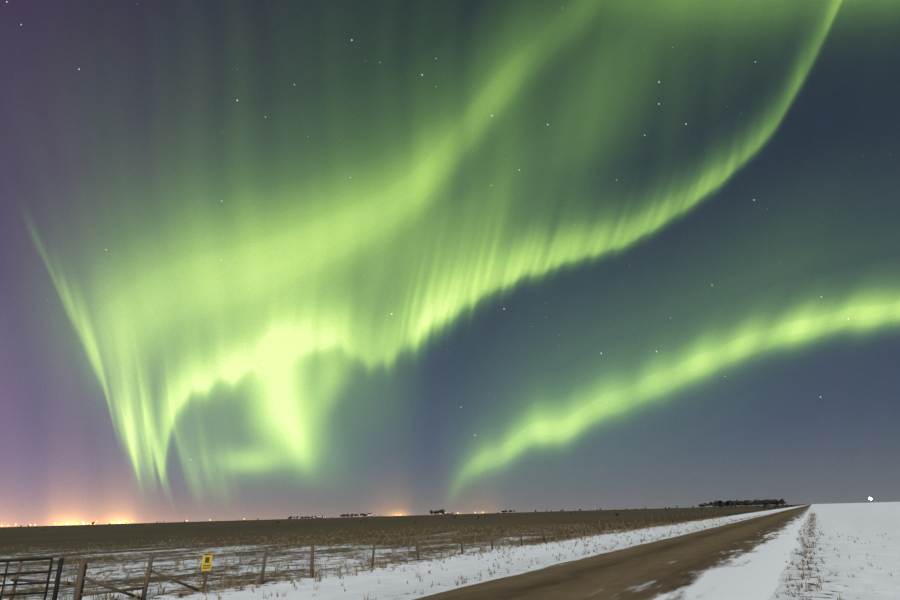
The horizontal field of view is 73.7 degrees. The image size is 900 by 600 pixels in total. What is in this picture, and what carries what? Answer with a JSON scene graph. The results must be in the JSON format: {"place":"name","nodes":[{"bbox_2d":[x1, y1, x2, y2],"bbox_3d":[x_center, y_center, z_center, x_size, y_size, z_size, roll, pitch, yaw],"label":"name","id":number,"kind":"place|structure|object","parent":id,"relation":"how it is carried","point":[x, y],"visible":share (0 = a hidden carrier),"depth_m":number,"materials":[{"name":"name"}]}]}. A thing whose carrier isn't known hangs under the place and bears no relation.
{"place":"outdoors","nodes":[
{"label":"outdoors","id":0,"kind":"place"},
{"bbox_2d":[1,512,483,526],"bbox_3d":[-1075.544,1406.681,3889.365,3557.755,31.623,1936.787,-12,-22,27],"label":"town lights","id":1,"kind":"object","parent":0,"point":[87,523],"visible":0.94,"depth_m":4210.95},
{"bbox_2d":[312,513,449,518],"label":"buildings","id":2,"kind":"structure","parent":0,"point":[372,516],"depth_m":1899.64,"materials":[{"name":"black"}]},
{"bbox_2d":[0,502,899,599],"bbox_3d":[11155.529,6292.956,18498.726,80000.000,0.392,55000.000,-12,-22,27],"label":"ground","id":3,"kind":"structure","parent":0,"point":[871,522],"depth_m":38.01,"materials":[{"name":"white snow"}]},
{"bbox_2d":[0,557,63,599],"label":"farm gate","id":4,"kind":"structure","parent":3,"relation":"on","point":[57,579],"depth_m":15.21,"materials":[{"name":"metal"}]},
{"bbox_2d":[202,552,209,592],"bbox_3d":[-7.614,8.532,18.741,0.116,1.213,0.087,-4,-20,6],"label":"sign post","id":5,"kind":"object","parent":3,"relation":"on","point":[205,580],"visible":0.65,"depth_m":18.65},
{"bbox_2d":[201,553,212,570],"bbox_3d":[-7.610,8.208,18.802,0.012,0.520,0.290,-32,-35,55],"label":"sign plate","id":6,"kind":"object","parent":5,"relation":"attached to","point":[209,563],"visible":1,"depth_m":18.79,"materials":[{"name":"yellow metal"}]},
{"bbox_2d":[203,554,211,570],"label":"sign markings","id":7,"kind":"object","parent":6,"relation":"on","point":[207,559],"visible":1,"depth_m":18.80,"materials":[{"name":"black paint"}]},
{"bbox_2d":[9,509,750,599],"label":"fence posts","id":8,"kind":"object","parent":3,"relation":"on","point":[79,583],"visible":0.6,"depth_m":17.24,"materials":[{"name":"brown wood"}]},
{"bbox_2d":[88,525,568,586],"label":"fence wires","id":9,"kind":"object","parent":8,"relation":"attached to","point":[293,551],"visible":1,"depth_m":21.68,"materials":[{"name":"grey metal"}]},
{"bbox_2d":[3,498,791,530],"bbox_3d":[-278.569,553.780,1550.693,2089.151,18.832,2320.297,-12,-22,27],"label":"trees","id":10,"kind":"object","parent":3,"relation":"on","point":[766,502],"visible":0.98,"depth_m":958.06,"materials":[{"name":"grey plant"}]},
{"bbox_2d":[0,513,891,599],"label":"dry grass tufts","id":11,"kind":"object","parent":3,"relation":"on","point":[319,576],"visible":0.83,"depth_m":34.29,"materials":[{"name":"brown plant"}]},
{"bbox_2d":[0,0,899,526],"label":"sky","id":12,"kind":"structure","parent":0,"point":[260,259],"materials":[{"name":"green"}]},
{"bbox_2d":[409,504,811,599],"bbox_3d":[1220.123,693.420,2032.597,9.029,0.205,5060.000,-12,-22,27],"label":"gravel road","id":13,"kind":"structure","parent":0,"point":[744,559],"depth_m":18.92,"materials":[{"name":"brown gravel"}]}
]}

